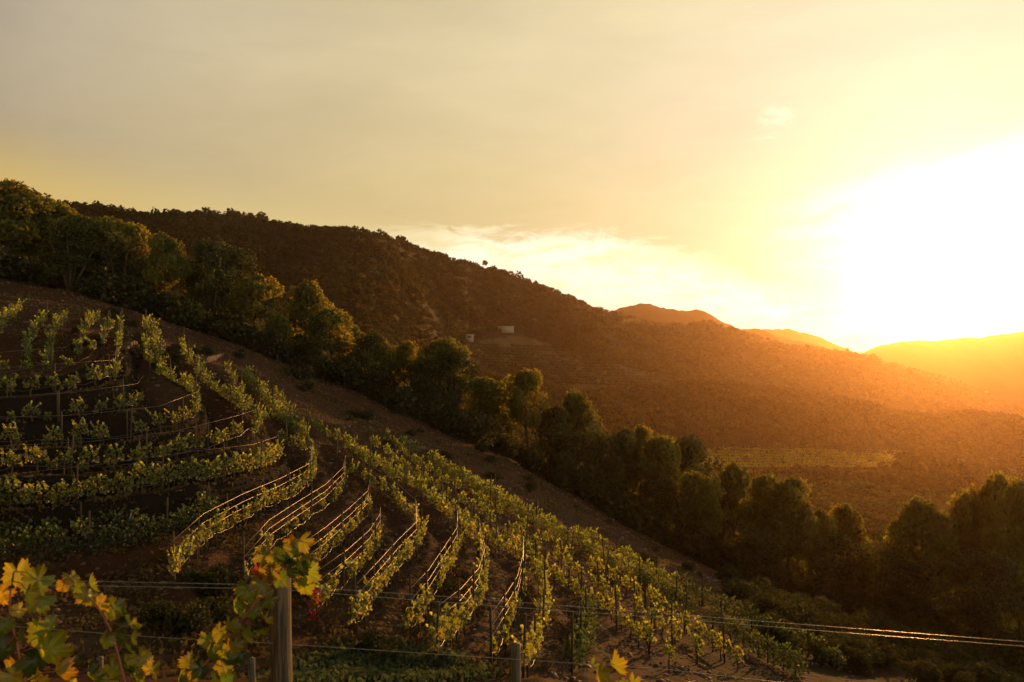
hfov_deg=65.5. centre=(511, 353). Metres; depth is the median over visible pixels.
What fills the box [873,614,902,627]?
shrub
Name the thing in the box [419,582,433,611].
grape vine
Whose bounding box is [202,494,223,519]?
grape vine
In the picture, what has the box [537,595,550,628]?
grape vine
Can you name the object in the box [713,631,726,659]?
grape vine
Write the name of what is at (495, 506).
trellis post
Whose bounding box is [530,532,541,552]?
grape vine
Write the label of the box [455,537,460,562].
grape vine
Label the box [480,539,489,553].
grape vine
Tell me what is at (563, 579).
grape vine
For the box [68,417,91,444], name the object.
grape vine
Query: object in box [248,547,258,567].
grape vine
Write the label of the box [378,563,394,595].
grape vine
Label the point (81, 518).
trellis post
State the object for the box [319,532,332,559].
grape vine
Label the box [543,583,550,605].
grape vine
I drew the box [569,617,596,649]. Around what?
grape vine
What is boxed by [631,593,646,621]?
grape vine
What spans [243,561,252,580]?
grape vine
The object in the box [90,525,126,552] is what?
grape vine
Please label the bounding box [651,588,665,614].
grape vine
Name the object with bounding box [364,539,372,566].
grape vine
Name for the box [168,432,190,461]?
grape vine
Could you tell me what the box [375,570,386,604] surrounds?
grape vine
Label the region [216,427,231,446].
grape vine
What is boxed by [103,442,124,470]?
grape vine
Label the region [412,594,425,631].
grape vine
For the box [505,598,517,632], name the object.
grape vine
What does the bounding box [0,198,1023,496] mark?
forest
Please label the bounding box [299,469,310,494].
grape vine
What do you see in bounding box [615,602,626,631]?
grape vine
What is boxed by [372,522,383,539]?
grape vine
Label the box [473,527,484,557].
grape vine
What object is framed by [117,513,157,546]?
grape vine
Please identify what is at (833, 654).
grape vine
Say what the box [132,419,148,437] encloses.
grape vine
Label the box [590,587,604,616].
grape vine
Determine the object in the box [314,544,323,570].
grape vine
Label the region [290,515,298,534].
grape vine
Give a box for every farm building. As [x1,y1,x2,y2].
[465,334,473,341]
[498,326,513,332]
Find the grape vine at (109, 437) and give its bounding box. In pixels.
[96,429,110,440]
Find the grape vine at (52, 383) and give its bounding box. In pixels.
[44,372,60,393]
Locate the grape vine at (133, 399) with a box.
[127,392,137,410]
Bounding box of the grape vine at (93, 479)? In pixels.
[78,473,107,500]
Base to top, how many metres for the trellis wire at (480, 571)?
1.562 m
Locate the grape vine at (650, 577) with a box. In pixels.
[638,568,660,589]
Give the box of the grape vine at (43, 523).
[28,516,62,542]
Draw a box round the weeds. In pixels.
[237,627,504,681]
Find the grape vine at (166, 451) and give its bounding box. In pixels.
[155,443,171,458]
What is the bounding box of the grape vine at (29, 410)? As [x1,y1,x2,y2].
[21,400,41,421]
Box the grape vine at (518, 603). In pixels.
[515,591,523,616]
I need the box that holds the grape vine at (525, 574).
[519,567,530,586]
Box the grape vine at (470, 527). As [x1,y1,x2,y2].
[464,520,475,545]
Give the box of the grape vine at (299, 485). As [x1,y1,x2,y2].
[290,474,303,498]
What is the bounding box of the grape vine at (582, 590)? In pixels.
[580,581,592,604]
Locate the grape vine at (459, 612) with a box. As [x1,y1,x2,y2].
[448,601,464,643]
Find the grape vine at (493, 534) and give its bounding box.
[491,527,499,539]
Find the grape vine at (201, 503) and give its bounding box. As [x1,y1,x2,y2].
[179,491,215,523]
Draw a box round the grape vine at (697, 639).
[686,626,704,664]
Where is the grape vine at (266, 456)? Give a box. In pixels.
[260,450,274,469]
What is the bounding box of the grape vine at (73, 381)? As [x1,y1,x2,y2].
[67,371,80,387]
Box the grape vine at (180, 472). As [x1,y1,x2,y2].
[166,456,199,483]
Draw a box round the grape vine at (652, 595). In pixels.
[646,583,656,610]
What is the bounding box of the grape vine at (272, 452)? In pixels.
[265,446,278,467]
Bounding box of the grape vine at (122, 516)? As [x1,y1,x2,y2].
[109,505,147,535]
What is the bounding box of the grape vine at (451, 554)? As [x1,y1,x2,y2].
[444,546,455,573]
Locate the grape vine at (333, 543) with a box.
[328,533,338,556]
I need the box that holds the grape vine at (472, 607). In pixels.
[461,589,478,622]
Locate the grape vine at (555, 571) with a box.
[545,559,560,588]
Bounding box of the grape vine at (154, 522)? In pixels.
[145,513,175,538]
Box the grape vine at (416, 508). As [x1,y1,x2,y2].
[409,503,420,528]
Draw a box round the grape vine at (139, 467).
[126,461,157,492]
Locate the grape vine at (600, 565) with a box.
[593,556,604,580]
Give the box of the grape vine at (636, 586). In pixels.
[630,576,643,601]
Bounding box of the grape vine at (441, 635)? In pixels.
[426,615,448,650]
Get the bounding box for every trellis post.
[24,340,26,367]
[51,344,52,375]
[54,363,56,393]
[56,391,58,421]
[58,389,59,420]
[61,411,62,447]
[67,437,68,473]
[70,434,73,474]
[76,464,77,503]
[80,502,82,543]
[88,511,89,554]
[108,354,110,381]
[122,378,124,410]
[126,409,127,438]
[130,407,132,440]
[145,431,146,468]
[161,455,163,492]
[166,497,167,536]
[171,531,173,585]
[182,398,183,427]
[197,513,199,555]
[207,421,208,454]
[222,443,224,480]
[226,493,229,534]
[229,377,231,407]
[241,409,242,439]
[242,536,244,579]
[263,519,264,543]
[285,419,288,449]
[286,501,287,538]
[288,467,290,504]
[311,485,312,523]
[316,529,320,569]
[331,472,332,509]
[336,439,337,469]
[340,509,342,550]
[342,547,344,595]
[353,571,357,633]
[360,492,362,529]
[362,529,363,574]
[372,559,374,612]
[389,545,392,587]
[395,481,397,510]
[404,461,405,492]
[409,575,411,638]
[419,508,421,547]
[425,571,426,618]
[435,602,438,653]
[438,547,440,595]
[451,528,452,572]
[456,581,459,640]
[457,522,458,556]
[473,568,474,619]
[477,519,479,555]
[485,532,486,576]
[489,607,491,667]
[490,500,491,527]
[494,523,496,555]
[495,491,496,518]
[503,589,505,647]
[507,516,508,546]
[513,578,514,625]
[520,560,523,604]
[522,613,525,677]
[524,542,525,567]
[526,514,527,548]
[534,615,535,669]
[542,589,544,643]
[544,577,545,594]
[560,540,561,568]
[571,531,573,561]
[571,611,572,675]
[580,568,582,602]
[580,604,581,634]
[585,586,586,613]
[597,561,598,591]
[607,550,608,584]
[614,585,616,628]
[633,579,635,618]
[639,553,640,584]
[644,573,645,608]
[648,611,652,653]
[671,602,672,646]
[683,590,687,633]
[701,574,702,604]
[722,615,725,662]
[766,622,768,662]
[807,619,809,656]
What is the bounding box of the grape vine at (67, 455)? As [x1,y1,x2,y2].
[53,447,75,473]
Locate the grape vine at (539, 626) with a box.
[530,621,543,659]
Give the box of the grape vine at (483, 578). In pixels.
[480,569,488,595]
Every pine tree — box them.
[0,178,56,254]
[0,212,48,261]
[23,201,77,259]
[46,213,116,275]
[92,216,133,276]
[117,223,152,280]
[132,249,170,293]
[141,231,192,294]
[179,258,214,302]
[225,273,285,340]
[262,312,292,346]
[282,279,334,341]
[306,307,356,361]
[334,324,365,368]
[364,337,400,384]
[384,339,417,384]
[404,336,474,413]
[460,376,509,424]
[500,367,550,459]
[553,388,602,467]
[604,426,640,494]
[631,423,652,507]
[636,433,684,531]
[672,470,729,557]
[714,458,751,538]
[732,471,777,553]
[754,475,819,588]
[803,508,838,579]
[828,502,876,566]
[880,494,964,598]
[932,540,978,618]
[941,490,996,597]
[951,469,1023,581]
[978,473,1023,636]
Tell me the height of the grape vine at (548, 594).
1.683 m
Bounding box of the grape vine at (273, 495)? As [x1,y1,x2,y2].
[262,484,280,512]
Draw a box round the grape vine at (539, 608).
[534,597,546,630]
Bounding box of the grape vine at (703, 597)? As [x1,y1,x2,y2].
[694,586,714,606]
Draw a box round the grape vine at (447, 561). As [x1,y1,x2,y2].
[437,556,451,579]
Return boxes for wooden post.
[96,656,103,681]
[248,657,254,681]
[269,564,292,681]
[511,642,520,681]
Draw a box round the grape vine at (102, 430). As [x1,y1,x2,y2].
[90,420,108,445]
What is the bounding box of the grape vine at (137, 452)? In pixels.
[127,441,151,468]
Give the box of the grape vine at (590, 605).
[574,597,602,624]
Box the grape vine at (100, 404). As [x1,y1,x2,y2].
[94,398,108,414]
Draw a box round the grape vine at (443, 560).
[434,554,447,589]
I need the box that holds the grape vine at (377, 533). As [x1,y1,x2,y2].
[371,529,381,542]
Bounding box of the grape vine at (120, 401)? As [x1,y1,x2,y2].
[113,394,128,409]
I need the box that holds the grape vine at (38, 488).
[25,481,55,507]
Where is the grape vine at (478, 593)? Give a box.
[472,582,485,615]
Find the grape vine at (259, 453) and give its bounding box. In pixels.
[248,447,267,472]
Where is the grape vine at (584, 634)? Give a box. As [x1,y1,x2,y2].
[567,624,596,657]
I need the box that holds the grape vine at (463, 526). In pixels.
[459,516,468,538]
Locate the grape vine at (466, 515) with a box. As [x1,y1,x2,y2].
[463,510,470,533]
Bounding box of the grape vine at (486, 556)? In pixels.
[481,550,489,565]
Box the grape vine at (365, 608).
[358,590,372,629]
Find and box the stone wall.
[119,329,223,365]
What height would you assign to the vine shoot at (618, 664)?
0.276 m
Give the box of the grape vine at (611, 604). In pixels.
[605,595,619,622]
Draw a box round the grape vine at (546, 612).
[537,599,554,640]
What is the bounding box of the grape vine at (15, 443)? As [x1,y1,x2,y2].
[12,434,22,447]
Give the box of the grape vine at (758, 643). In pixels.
[742,628,776,658]
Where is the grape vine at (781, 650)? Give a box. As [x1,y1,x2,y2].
[770,642,802,673]
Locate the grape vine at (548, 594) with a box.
[539,585,552,608]
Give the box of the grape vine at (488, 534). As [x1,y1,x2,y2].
[483,525,493,548]
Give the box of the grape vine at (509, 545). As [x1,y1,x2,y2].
[503,538,514,560]
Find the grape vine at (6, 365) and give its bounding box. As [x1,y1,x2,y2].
[0,356,10,377]
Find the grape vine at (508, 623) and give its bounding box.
[501,616,513,641]
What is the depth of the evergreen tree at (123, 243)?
89.16 m
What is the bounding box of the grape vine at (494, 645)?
[486,636,498,662]
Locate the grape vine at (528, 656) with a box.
[511,625,535,677]
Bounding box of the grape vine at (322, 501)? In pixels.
[316,490,325,514]
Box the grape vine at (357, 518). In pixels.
[353,512,360,527]
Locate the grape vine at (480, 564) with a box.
[473,558,481,575]
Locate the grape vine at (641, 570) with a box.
[633,564,653,585]
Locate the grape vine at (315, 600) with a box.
[309,586,323,615]
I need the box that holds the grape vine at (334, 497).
[329,487,339,509]
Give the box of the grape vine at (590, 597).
[578,594,600,620]
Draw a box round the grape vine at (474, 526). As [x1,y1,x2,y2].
[467,519,476,535]
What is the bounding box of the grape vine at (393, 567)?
[387,555,398,582]
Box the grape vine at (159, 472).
[147,463,176,491]
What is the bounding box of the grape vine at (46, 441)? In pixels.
[41,434,51,445]
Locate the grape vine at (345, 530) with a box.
[340,523,349,540]
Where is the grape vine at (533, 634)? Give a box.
[521,629,535,677]
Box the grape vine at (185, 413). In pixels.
[178,406,191,425]
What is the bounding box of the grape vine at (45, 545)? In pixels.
[23,522,68,558]
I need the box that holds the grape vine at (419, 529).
[414,523,425,542]
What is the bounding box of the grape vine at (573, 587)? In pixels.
[569,576,580,602]
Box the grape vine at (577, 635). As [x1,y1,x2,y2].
[563,628,588,664]
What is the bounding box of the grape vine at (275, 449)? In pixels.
[263,442,285,465]
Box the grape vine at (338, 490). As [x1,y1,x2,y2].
[335,480,342,499]
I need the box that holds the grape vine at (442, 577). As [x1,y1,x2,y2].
[432,565,446,597]
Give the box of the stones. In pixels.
[0,281,853,681]
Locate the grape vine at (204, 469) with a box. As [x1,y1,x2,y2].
[189,454,220,481]
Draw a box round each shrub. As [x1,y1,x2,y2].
[0,245,28,280]
[38,308,52,318]
[52,270,90,289]
[57,269,99,294]
[69,339,78,348]
[71,275,102,297]
[71,325,79,333]
[79,269,115,296]
[83,334,101,345]
[88,267,134,301]
[95,272,151,310]
[105,305,122,314]
[109,312,126,319]
[123,319,141,327]
[134,290,176,317]
[136,599,177,627]
[153,292,197,318]
[153,324,164,331]
[160,296,206,330]
[164,597,214,632]
[172,353,184,359]
[173,307,213,330]
[181,564,230,597]
[185,593,238,623]
[192,303,234,332]
[201,344,216,354]
[202,310,231,332]
[204,563,237,584]
[206,316,243,340]
[207,319,261,344]
[233,351,245,358]
[240,327,287,357]
[266,341,303,363]
[279,364,314,380]
[280,354,313,368]
[296,385,306,391]
[304,380,314,389]
[313,354,366,388]
[346,409,361,417]
[354,629,388,653]
[358,410,373,419]
[369,642,408,661]
[379,382,402,396]
[382,387,415,414]
[384,438,398,445]
[404,429,417,435]
[406,397,440,420]
[435,406,469,434]
[437,450,453,459]
[443,410,483,441]
[449,410,499,447]
[474,414,506,446]
[475,442,488,452]
[484,469,502,480]
[485,454,498,462]
[488,433,520,451]
[492,438,519,457]
[511,437,539,462]
[518,452,543,474]
[522,475,534,480]
[525,481,537,490]
[604,518,613,523]
[622,500,669,536]
[636,551,654,561]
[640,552,659,566]
[660,531,682,550]
[681,562,695,571]
[714,562,742,580]
[719,577,738,585]
[720,581,761,601]
[725,578,755,586]
[733,575,773,596]
[740,598,770,614]
[750,609,785,626]
[753,589,781,615]
[755,585,784,597]
[758,579,776,589]
[760,576,787,591]
[761,610,809,646]
[761,626,781,643]
[766,598,799,623]
[775,593,804,621]
[780,564,810,589]
[784,591,808,612]
[788,619,829,639]
[795,603,822,625]
[797,577,861,611]
[797,594,811,602]
[803,595,832,618]
[811,595,841,613]
[811,633,852,664]
[818,614,844,633]
[821,611,853,631]
[831,589,864,612]
[831,633,873,649]
[832,629,869,645]
[835,646,872,675]
[838,594,883,616]
[838,636,873,668]
[843,636,882,666]
[846,608,878,631]
[846,627,868,642]
[847,622,874,642]
[855,611,892,623]
[856,606,889,619]
[867,643,908,668]
[870,615,893,635]
[871,631,901,653]
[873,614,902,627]
[874,625,914,644]
[885,624,925,648]
[898,647,933,668]
[901,658,943,681]
[902,645,940,667]
[905,628,941,651]
[910,621,939,634]
[912,647,943,666]
[913,625,947,640]
[915,630,943,649]
[918,626,937,635]
[931,623,955,637]
[935,643,968,660]
[936,664,969,681]
[937,636,964,652]
[944,641,962,653]
[945,628,980,646]
[949,636,974,654]
[950,660,981,670]
[953,671,977,681]
[959,636,1007,660]
[960,654,992,666]
[963,647,1007,670]
[965,661,1018,681]
[967,642,991,658]
[972,624,1023,668]
[985,662,1005,671]
[996,671,1023,681]
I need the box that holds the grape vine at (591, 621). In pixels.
[574,612,598,630]
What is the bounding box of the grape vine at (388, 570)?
[379,560,392,591]
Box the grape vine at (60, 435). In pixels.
[45,425,63,447]
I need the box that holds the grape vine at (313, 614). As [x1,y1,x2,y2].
[304,589,322,625]
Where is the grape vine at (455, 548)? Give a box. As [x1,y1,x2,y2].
[449,541,458,568]
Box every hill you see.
[615,303,829,349]
[741,328,853,352]
[862,331,1023,408]
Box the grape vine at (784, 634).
[775,625,799,648]
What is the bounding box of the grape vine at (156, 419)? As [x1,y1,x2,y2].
[145,408,169,433]
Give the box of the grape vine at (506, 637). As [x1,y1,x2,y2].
[497,624,510,655]
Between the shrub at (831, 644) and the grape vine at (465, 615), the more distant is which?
the shrub at (831, 644)
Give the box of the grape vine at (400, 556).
[393,544,407,575]
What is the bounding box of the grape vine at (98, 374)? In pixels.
[86,363,102,387]
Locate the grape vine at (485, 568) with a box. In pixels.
[475,559,490,582]
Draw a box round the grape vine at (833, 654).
[815,645,848,670]
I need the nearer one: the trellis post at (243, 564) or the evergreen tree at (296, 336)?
the trellis post at (243, 564)
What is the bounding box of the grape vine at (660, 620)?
[657,609,669,639]
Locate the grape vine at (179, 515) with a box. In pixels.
[160,507,189,533]
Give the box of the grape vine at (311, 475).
[306,467,316,484]
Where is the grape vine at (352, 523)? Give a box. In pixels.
[348,516,357,537]
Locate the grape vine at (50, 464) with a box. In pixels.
[46,458,57,473]
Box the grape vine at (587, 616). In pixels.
[569,608,599,645]
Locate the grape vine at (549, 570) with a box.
[540,568,550,587]
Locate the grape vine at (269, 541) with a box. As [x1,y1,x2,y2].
[258,529,273,546]
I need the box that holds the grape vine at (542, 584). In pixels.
[539,573,547,590]
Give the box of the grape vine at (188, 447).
[184,443,191,457]
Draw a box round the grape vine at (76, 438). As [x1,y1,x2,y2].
[70,434,79,443]
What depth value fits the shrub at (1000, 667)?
50.42 m
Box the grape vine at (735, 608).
[720,594,748,620]
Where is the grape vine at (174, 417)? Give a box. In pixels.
[164,408,183,430]
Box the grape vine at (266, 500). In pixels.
[258,488,270,514]
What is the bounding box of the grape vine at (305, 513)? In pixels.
[301,504,311,524]
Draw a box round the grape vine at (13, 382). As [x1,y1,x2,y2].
[0,374,18,397]
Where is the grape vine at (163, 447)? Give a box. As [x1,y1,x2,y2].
[148,441,170,467]
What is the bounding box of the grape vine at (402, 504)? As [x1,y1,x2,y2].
[399,496,407,518]
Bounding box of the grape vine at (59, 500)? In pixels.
[53,491,66,506]
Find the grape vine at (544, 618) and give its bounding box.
[530,616,545,649]
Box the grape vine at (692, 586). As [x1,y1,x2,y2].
[673,570,701,597]
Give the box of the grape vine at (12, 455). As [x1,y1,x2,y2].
[0,448,22,473]
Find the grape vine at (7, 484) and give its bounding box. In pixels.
[0,474,29,508]
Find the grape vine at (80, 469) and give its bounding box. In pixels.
[78,462,86,473]
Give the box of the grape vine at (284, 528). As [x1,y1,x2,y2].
[281,521,291,538]
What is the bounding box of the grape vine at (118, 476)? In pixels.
[100,471,132,496]
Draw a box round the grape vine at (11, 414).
[5,410,15,421]
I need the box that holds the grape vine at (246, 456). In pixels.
[238,452,259,474]
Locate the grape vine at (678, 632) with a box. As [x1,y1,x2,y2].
[666,612,682,648]
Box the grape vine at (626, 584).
[621,574,630,594]
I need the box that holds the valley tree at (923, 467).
[914,462,927,474]
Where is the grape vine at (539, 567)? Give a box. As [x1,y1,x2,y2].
[536,560,543,579]
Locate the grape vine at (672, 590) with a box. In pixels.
[661,580,683,606]
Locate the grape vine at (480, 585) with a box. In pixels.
[471,574,486,607]
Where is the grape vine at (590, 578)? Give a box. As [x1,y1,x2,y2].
[587,569,597,586]
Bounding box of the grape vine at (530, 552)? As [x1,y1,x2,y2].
[526,540,534,567]
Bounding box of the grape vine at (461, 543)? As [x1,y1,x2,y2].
[459,529,465,553]
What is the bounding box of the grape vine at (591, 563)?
[586,554,594,569]
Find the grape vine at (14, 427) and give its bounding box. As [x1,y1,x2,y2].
[0,421,21,447]
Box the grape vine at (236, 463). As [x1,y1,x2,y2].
[222,451,244,478]
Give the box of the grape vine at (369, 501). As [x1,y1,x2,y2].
[365,495,372,517]
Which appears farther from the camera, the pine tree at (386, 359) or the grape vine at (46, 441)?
the pine tree at (386, 359)
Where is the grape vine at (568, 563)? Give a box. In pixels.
[563,554,575,576]
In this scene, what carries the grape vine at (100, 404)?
on the ground at (158, 401)
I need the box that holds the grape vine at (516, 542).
[511,534,522,555]
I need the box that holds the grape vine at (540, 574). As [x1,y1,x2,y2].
[538,569,547,585]
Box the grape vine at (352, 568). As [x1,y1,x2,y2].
[341,558,358,588]
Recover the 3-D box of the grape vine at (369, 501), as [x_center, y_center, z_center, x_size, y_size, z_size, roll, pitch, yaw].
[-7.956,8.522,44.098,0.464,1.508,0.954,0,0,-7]
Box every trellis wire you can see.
[5,389,255,445]
[7,435,277,474]
[18,357,195,416]
[174,432,313,539]
[176,441,313,547]
[244,462,345,556]
[245,456,345,545]
[246,467,345,562]
[357,461,416,583]
[357,468,416,594]
[360,473,416,600]
[439,490,484,604]
[439,501,484,617]
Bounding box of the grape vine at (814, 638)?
[805,632,832,659]
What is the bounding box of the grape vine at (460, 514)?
[457,508,463,527]
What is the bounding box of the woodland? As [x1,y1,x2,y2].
[0,245,1023,637]
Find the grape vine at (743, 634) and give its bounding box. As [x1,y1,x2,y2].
[727,617,755,647]
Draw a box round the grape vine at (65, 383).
[60,377,77,390]
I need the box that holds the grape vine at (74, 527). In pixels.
[53,517,99,554]
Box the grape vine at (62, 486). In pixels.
[51,479,78,503]
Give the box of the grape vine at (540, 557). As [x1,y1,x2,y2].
[536,546,549,566]
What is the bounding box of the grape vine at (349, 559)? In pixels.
[346,556,360,573]
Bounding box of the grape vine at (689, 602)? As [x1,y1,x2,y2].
[675,589,699,613]
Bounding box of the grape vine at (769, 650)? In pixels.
[757,633,786,665]
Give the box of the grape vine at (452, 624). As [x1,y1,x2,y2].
[442,608,462,648]
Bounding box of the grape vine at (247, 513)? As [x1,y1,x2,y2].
[242,502,251,524]
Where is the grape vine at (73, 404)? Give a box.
[68,396,87,419]
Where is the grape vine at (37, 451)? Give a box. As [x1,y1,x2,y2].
[23,443,48,474]
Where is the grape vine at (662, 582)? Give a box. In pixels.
[654,576,674,598]
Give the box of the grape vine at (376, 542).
[372,530,382,558]
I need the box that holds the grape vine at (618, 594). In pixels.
[611,585,621,607]
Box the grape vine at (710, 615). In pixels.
[701,605,724,629]
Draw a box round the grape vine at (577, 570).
[572,561,583,582]
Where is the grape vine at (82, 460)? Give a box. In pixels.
[77,444,99,474]
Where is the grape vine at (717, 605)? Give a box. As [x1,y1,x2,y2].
[709,593,729,614]
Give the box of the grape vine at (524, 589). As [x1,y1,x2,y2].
[519,577,526,600]
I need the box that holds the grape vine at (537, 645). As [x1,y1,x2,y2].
[532,628,543,671]
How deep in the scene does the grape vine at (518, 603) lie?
31.24 m
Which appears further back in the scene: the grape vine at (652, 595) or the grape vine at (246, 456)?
the grape vine at (246, 456)
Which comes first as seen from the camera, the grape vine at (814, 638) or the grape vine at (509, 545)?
the grape vine at (814, 638)
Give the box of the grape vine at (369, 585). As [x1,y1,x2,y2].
[363,574,379,614]
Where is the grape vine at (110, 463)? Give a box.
[106,455,116,469]
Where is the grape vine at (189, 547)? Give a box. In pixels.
[182,534,195,565]
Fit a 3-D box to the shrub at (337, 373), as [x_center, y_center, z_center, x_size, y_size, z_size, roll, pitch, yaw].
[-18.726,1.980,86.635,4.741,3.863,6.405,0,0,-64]
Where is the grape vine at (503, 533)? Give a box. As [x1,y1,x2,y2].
[501,523,513,550]
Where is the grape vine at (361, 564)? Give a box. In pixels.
[358,551,366,575]
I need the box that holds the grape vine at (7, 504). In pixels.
[6,488,33,506]
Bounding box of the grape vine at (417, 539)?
[411,530,424,557]
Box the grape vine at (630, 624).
[624,613,636,639]
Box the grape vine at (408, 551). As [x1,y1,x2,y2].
[401,539,412,568]
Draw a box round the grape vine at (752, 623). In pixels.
[737,602,764,630]
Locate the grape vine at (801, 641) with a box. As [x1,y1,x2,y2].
[789,628,818,656]
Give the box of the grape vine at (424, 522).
[416,515,428,546]
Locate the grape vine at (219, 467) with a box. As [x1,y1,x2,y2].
[207,457,226,482]
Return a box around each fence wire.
[0,579,1023,641]
[0,584,1015,645]
[14,626,775,681]
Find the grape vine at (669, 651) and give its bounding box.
[661,637,676,669]
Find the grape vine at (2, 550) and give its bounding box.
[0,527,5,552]
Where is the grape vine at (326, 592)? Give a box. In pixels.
[316,581,330,607]
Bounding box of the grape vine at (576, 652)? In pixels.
[558,633,587,670]
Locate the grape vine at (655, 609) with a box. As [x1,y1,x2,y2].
[646,602,660,631]
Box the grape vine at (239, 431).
[230,419,243,443]
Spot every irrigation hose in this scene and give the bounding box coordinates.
[0,328,120,391]
[0,349,94,372]
[0,405,255,470]
[0,457,276,504]
[1,375,196,441]
[1,396,142,419]
[1,513,207,549]
[174,452,315,571]
[249,474,345,570]
[358,480,414,621]
[433,502,481,647]
[486,540,541,667]
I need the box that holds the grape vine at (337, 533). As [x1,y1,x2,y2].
[332,526,343,547]
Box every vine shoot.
[0,558,84,681]
[56,570,160,681]
[177,531,321,681]
[591,649,640,681]
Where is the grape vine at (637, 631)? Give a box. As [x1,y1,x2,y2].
[633,621,643,646]
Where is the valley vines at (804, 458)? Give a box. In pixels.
[701,447,899,467]
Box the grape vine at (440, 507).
[436,497,445,520]
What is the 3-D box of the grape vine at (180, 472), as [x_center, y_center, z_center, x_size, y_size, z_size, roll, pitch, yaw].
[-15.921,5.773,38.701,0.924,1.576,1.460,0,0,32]
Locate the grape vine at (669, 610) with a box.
[663,598,678,623]
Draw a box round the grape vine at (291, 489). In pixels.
[287,481,299,504]
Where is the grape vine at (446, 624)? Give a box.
[428,603,454,651]
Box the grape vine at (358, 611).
[347,590,362,633]
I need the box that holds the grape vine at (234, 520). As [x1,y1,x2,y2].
[224,506,241,533]
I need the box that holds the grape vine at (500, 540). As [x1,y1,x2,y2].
[492,535,504,558]
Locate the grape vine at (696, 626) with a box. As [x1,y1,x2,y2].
[692,615,706,634]
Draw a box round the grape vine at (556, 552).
[552,539,567,565]
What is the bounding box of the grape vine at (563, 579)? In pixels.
[556,569,567,595]
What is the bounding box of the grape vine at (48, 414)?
[43,411,51,421]
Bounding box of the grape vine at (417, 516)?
[412,511,419,531]
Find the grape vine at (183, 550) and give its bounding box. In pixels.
[171,541,188,576]
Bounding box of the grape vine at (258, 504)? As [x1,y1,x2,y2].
[251,492,265,519]
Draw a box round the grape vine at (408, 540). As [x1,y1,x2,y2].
[407,538,414,564]
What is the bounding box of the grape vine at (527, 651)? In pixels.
[514,632,533,666]
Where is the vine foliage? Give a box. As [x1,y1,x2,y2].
[0,298,687,592]
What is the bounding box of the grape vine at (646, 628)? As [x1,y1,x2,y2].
[640,617,657,647]
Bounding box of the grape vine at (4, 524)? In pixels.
[0,517,32,543]
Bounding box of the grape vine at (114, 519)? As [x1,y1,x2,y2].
[84,510,123,540]
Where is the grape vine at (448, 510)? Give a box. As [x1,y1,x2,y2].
[442,502,454,526]
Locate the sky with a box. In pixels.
[0,0,1023,353]
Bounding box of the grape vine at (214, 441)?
[208,427,226,451]
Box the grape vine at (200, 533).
[187,522,207,557]
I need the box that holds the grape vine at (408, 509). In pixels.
[407,503,413,520]
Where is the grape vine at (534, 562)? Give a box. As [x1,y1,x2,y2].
[529,556,539,578]
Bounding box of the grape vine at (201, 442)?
[190,431,210,456]
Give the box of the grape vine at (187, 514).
[176,503,203,527]
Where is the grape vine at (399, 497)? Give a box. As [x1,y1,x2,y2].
[394,491,403,513]
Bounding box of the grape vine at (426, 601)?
[420,584,434,619]
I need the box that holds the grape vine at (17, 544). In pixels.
[0,524,35,558]
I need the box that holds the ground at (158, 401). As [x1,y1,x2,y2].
[0,205,1023,681]
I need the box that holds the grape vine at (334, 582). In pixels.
[327,563,343,603]
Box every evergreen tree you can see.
[27,239,63,286]
[32,222,102,291]
[97,219,146,281]
[148,276,177,298]
[185,237,238,315]
[195,276,227,311]
[206,246,260,325]
[287,332,309,356]
[297,314,334,376]
[349,332,390,390]
[395,359,444,418]
[428,348,480,417]
[489,394,518,440]
[497,420,513,435]
[528,405,573,478]
[545,430,598,494]
[579,412,622,491]
[583,441,611,485]
[630,478,684,542]
[664,433,712,536]
[679,507,733,541]
[702,456,735,546]
[728,519,786,579]
[766,543,801,593]
[808,532,868,594]
[848,529,896,598]
[872,554,949,627]
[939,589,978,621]
[948,548,1023,652]
[965,573,1023,634]
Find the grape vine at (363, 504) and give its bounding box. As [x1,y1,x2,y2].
[355,501,365,527]
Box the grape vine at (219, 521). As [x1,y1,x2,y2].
[208,506,229,543]
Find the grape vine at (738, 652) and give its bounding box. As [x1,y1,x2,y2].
[728,639,743,670]
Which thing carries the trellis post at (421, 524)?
on the ground at (158, 401)
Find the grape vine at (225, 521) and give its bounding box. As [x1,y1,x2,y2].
[213,515,229,538]
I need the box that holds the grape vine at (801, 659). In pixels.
[774,648,812,676]
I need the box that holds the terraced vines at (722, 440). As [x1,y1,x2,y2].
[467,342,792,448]
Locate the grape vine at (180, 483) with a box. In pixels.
[177,474,185,485]
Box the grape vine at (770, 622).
[754,614,782,636]
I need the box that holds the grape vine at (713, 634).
[704,624,717,651]
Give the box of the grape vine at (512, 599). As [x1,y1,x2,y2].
[506,591,518,625]
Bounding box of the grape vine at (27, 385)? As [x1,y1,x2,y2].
[22,373,40,396]
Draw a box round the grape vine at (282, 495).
[276,485,288,508]
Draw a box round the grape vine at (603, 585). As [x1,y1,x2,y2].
[596,573,609,595]
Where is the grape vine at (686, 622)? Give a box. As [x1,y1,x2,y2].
[680,609,691,634]
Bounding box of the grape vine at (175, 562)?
[166,547,182,586]
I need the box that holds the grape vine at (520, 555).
[514,545,527,567]
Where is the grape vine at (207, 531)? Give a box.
[200,519,213,551]
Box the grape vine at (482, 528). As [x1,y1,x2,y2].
[480,523,486,539]
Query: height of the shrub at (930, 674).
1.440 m
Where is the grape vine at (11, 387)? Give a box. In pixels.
[5,384,14,395]
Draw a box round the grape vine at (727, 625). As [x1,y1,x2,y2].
[713,616,744,639]
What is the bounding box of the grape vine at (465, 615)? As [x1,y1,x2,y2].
[459,600,471,634]
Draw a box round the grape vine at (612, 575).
[606,564,619,586]
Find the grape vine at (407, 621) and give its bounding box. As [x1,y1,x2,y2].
[399,600,415,636]
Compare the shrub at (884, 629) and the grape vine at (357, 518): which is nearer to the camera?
the grape vine at (357, 518)

